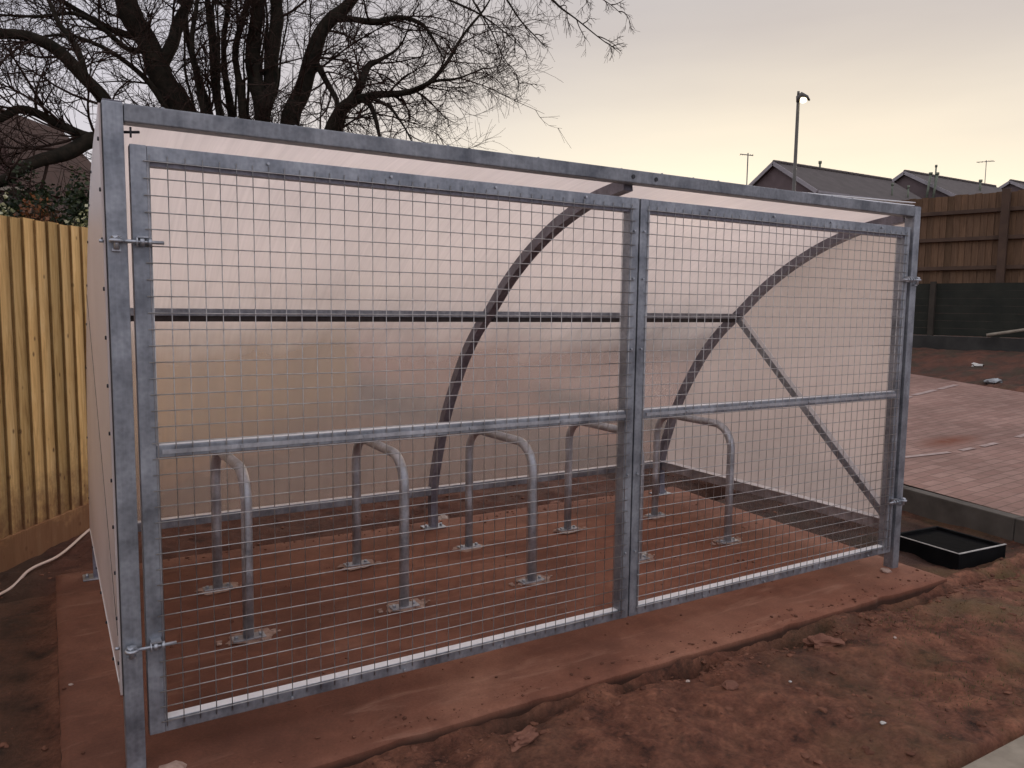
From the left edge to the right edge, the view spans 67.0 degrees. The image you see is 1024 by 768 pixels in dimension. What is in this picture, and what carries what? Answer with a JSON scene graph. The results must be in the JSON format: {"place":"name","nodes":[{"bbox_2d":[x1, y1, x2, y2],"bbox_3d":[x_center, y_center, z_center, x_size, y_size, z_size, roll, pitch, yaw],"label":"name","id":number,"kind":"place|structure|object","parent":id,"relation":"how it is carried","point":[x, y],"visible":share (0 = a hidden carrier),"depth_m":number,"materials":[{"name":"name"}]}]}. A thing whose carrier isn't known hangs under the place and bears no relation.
{"place":"outdoors","nodes":[
{"label":"outdoors","id":0,"kind":"place"},
{"bbox_2d":[55,487,946,767],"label":"concrete slab","id":1,"kind":"structure","parent":0,"point":[93,713],"depth_m":3.58,"materials":[{"name":"brown concrete"}]},
{"bbox_2d":[159,760,186,767],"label":"concrete blob","id":2,"kind":"object","parent":1,"relation":"on","point":[177,764],"visible":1,"depth_m":2.44,"materials":[{"name":"grey concrete"}]},
{"bbox_2d":[194,452,280,645],"bbox_3d":[-1.337,0.710,3.681,0.280,0.771,0.838,-2,6,-31],"label":"cycle stand","id":3,"kind":"object","parent":1,"relation":"on","point":[253,635],"visible":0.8,"depth_m":3.40,"materials":[{"name":"metal"}]},
{"bbox_2d":[338,440,429,612],"bbox_3d":[-0.699,0.679,4.058,0.280,0.771,0.838,-3,7,-30],"label":"cycle stand","id":4,"kind":"object","parent":1,"relation":"on","point":[403,604],"visible":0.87,"depth_m":3.78,"materials":[{"name":"metal"}]},
{"bbox_2d":[61,495,934,767],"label":"slab crumbs","id":5,"kind":"object","parent":1,"relation":"on","point":[429,717],"visible":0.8,"depth_m":3.57,"materials":[{"name":"soil"}]},
{"bbox_2d":[82,98,920,767],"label":"bicycle shelter","id":6,"kind":"object","parent":1,"relation":"on","point":[288,316],"visible":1,"depth_m":3.76,"materials":[{"name":"metal"}]},
{"bbox_2d":[452,431,552,585],"bbox_3d":[-0.076,0.653,4.436,0.280,0.771,0.838,-3,6,-32],"label":"cycle stand","id":7,"kind":"object","parent":1,"relation":"on","point":[525,447],"visible":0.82,"depth_m":4.16,"materials":[{"name":"metal"}]},
{"bbox_2d":[553,422,654,562],"bbox_3d":[0.558,0.620,4.809,0.280,0.771,0.838,-3,7,-32],"label":"cycle stand","id":8,"kind":"object","parent":1,"relation":"on","point":[607,428],"visible":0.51,"depth_m":5.06,"materials":[{"name":"metal"}]},
{"bbox_2d":[643,415,742,544],"bbox_3d":[1.201,0.593,5.196,0.280,0.771,0.838,-3,6,-30],"label":"cycle stand","id":9,"kind":"object","parent":1,"relation":"on","point":[722,428],"visible":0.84,"depth_m":4.95,"materials":[{"name":"metal"}]},
{"bbox_2d":[880,568,891,572],"bbox_3d":[2.130,1.065,4.409,0.072,0.033,0.054,3,7,-31],"label":"concrete blob","id":10,"kind":"object","parent":1,"relation":"on","point":[885,570],"visible":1,"depth_m":4.39,"materials":[{"name":"grey concrete"}]},
{"bbox_2d":[0,290,1023,767],"bbox_3d":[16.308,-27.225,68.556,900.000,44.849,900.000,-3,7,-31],"label":"ground","id":11,"kind":"structure","parent":0,"point":[28,682],"depth_m":3.14,"materials":[{"name":"brown soil"}]},
{"bbox_2d":[0,192,14,215],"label":"variegated shrub","id":12,"kind":"object","parent":11,"relation":"on","point":[3,209],"visible":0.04,"depth_m":6.16,"materials":[{"name":"green plant"}]},
{"bbox_2d":[13,192,62,224],"bbox_3d":[-3.814,-0.269,6.304,0.417,2.535,0.512,4,7,31],"label":"copper shrub","id":13,"kind":"object","parent":11,"relation":"on","point":[34,215],"visible":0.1,"depth_m":6.17,"materials":[{"name":"brown plant"}]},
{"bbox_2d":[0,161,83,223],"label":"evergreen shrub","id":14,"kind":"object","parent":11,"relation":"on","point":[12,203],"depth_m":6.90,"materials":[{"name":"green plant"}]},
{"bbox_2d":[0,215,89,571],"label":"closeboard fence","id":15,"kind":"object","parent":11,"relation":"on","point":[44,499],"visible":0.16,"depth_m":4.89,"materials":[{"name":"beige wood"}]},
{"bbox_2d":[0,528,89,595],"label":"hose","id":16,"kind":"object","parent":11,"relation":"on","point":[46,561],"visible":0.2,"depth_m":4.68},
{"bbox_2d":[0,109,90,219],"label":"house","id":17,"kind":"structure","parent":11,"relation":"on","point":[51,177],"depth_m":33.27,"materials":[{"name":"red tile"}]},
{"bbox_2d":[38,166,89,226],"bbox_3d":[-3.483,-0.460,6.723,1.185,2.844,0.834,-3,7,-31],"label":"evergreen shrub","id":18,"kind":"object","parent":11,"relation":"on","point":[75,202],"visible":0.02,"depth_m":6.40,"materials":[{"name":"green plant"}]},
{"bbox_2d":[64,204,88,227],"bbox_3d":[-3.334,-0.191,6.138,0.430,2.427,0.258,-3,7,-31],"label":"variegated shrub","id":19,"kind":"object","parent":11,"relation":"on","point":[78,220],"visible":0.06,"depth_m":5.99,"materials":[{"name":"green plant"}]},
{"bbox_2d":[0,0,639,215],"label":"bare tree","id":20,"kind":"object","parent":11,"relation":"on","point":[168,90],"visible":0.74,"depth_m":8.44,"materials":[{"name":"brown plant"}]},
{"bbox_2d":[438,514,448,519],"bbox_3d":[-0.515,1.008,5.784,0.094,0.077,0.121,5,7,34],"label":"rubble stone","id":21,"kind":"object","parent":11,"relation":"on","point":[441,517],"visible":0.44,"depth_m":5.76,"materials":[{"name":"beige stone"}]},
{"bbox_2d":[0,471,1023,767],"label":"soil clods","id":22,"kind":"object","parent":11,"relation":"on","point":[672,709],"visible":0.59,"depth_m":3.12,"materials":[{"name":"brown soil"}]},
{"bbox_2d":[508,725,538,751],"bbox_3d":[0.033,1.217,2.656,0.080,0.041,0.143,13,21,40],"label":"broken brick","id":23,"kind":"object","parent":11,"relation":"on","point":[527,734],"visible":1,"depth_m":2.64,"materials":[{"name":"brick"}]},
{"bbox_2d":[722,680,738,689],"bbox_3d":[0.859,1.187,3.046,0.059,0.030,0.092,10,6,41],"label":"flat stone","id":24,"kind":"object","parent":11,"relation":"on","point":[730,685],"visible":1,"depth_m":3.03,"materials":[{"name":"pink stone"}]},
{"bbox_2d":[792,91,809,190],"bbox_3d":[8.189,-5.042,22.189,0.423,6.500,0.180,1,6,-1],"label":"street lamp","id":25,"kind":"object","parent":11,"relation":"on","point":[801,97],"visible":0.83,"depth_m":21.95,"materials":[{"name":"metal"}]},
{"bbox_2d":[803,633,844,646],"bbox_3d":[1.421,1.173,3.529,0.176,0.055,0.096,-7,10,13],"label":"broken brick","id":26,"kind":"object","parent":11,"relation":"on","point":[821,639],"visible":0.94,"depth_m":3.51,"materials":[{"name":"brick"}]},
{"bbox_2d":[749,160,921,201],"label":"house","id":27,"kind":"structure","parent":11,"relation":"on","point":[777,174],"depth_m":36.54,"materials":[{"name":"tile"}]},
{"bbox_2d":[740,153,752,184],"bbox_3d":[10.881,-7.293,36.338,0.609,6.950,0.234,1,6,4],"label":"tv aerial","id":28,"kind":"object","parent":27,"relation":"on","point":[747,154],"visible":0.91,"depth_m":36.01,"materials":[{"name":"metal"}]},
{"bbox_2d":[816,552,1023,734],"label":"sparse grass","id":29,"kind":"structure","parent":11,"relation":"on","point":[946,652],"depth_m":3.53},
{"bbox_2d":[892,165,1001,197],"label":"house","id":30,"kind":"structure","parent":11,"relation":"on","point":[927,185],"depth_m":41.24,"materials":[{"name":"tile"}]},
{"bbox_2d":[899,526,1006,569],"bbox_3d":[2.819,1.159,5.027,0.474,0.316,0.474,-2,6,-27],"label":"tray","id":31,"kind":"object","parent":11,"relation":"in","point":[945,547],"visible":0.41,"depth_m":4.92,"materials":[{"name":"black plastic"}]},
{"bbox_2d":[882,188,1023,337],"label":"closeboard fence","id":32,"kind":"object","parent":11,"relation":"on","point":[974,238],"visible":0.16,"depth_m":15.26,"materials":[{"name":"brown wood"}]},
{"bbox_2d":[902,485,1023,543],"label":"kerb","id":33,"kind":"structure","parent":11,"relation":"on","point":[957,512],"depth_m":5.56,"materials":[{"name":"concrete"}]},
{"bbox_2d":[912,281,1023,351],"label":"retaining wall","id":34,"kind":"structure","parent":11,"relation":"on","point":[947,306],"depth_m":15.09,"materials":[{"name":"wood"}]},
{"bbox_2d":[986,328,1023,336],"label":"fallen pole","id":35,"kind":"object","parent":34,"relation":"on","point":[1004,332],"visible":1,"depth_m":14.43,"materials":[{"name":"wood"}]},
{"bbox_2d":[971,362,983,366],"bbox_3d":[7.888,-0.314,13.094,0.201,0.095,0.228,1,6,4],"label":"plastic bag","id":36,"kind":"object","parent":11,"relation":"on","point":[976,365],"visible":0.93,"depth_m":13.03,"materials":[{"name":"white plastic"}]},
{"bbox_2d":[962,735,1023,767],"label":"path edging","id":37,"kind":"object","parent":11,"relation":"on","point":[1010,755],"depth_m":2.56,"materials":[{"name":"concrete"}]},
{"bbox_2d":[983,378,1002,383],"bbox_3d":[7.443,-0.038,11.933,0.369,0.130,0.262,-3,7,-31],"label":"plastic bag","id":38,"kind":"object","parent":11,"relation":"on","point":[992,381],"visible":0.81,"depth_m":11.83,"materials":[{"name":"white plastic"}]},
{"bbox_2d":[977,160,1023,191],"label":"house","id":39,"kind":"structure","parent":11,"relation":"on","point":[1015,185],"depth_m":47.87,"materials":[{"name":"tile"}]},
{"bbox_2d":[0,0,1023,186],"label":"sky","id":40,"kind":"structure","parent":0,"point":[892,87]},
{"bbox_2d":[904,374,1023,516],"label":"driveway","id":41,"kind":"structure","parent":0,"point":[953,420],"depth_m":7.60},
{"bbox_2d":[909,384,956,397],"bbox_3d":[5.799,0.118,10.849,2.137,0.106,0.136,-4,8,-41],"label":"parking line marking","id":42,"kind":"object","parent":41,"relation":"on","point":[932,390],"visible":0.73,"depth_m":11.00,"materials":[{"name":"white paint"}]},
{"bbox_2d":[905,434,1023,457],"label":"parking line marking","id":43,"kind":"object","parent":41,"relation":"on","point":[988,444],"visible":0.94,"depth_m":7.22,"materials":[{"name":"white paint"}]}
]}

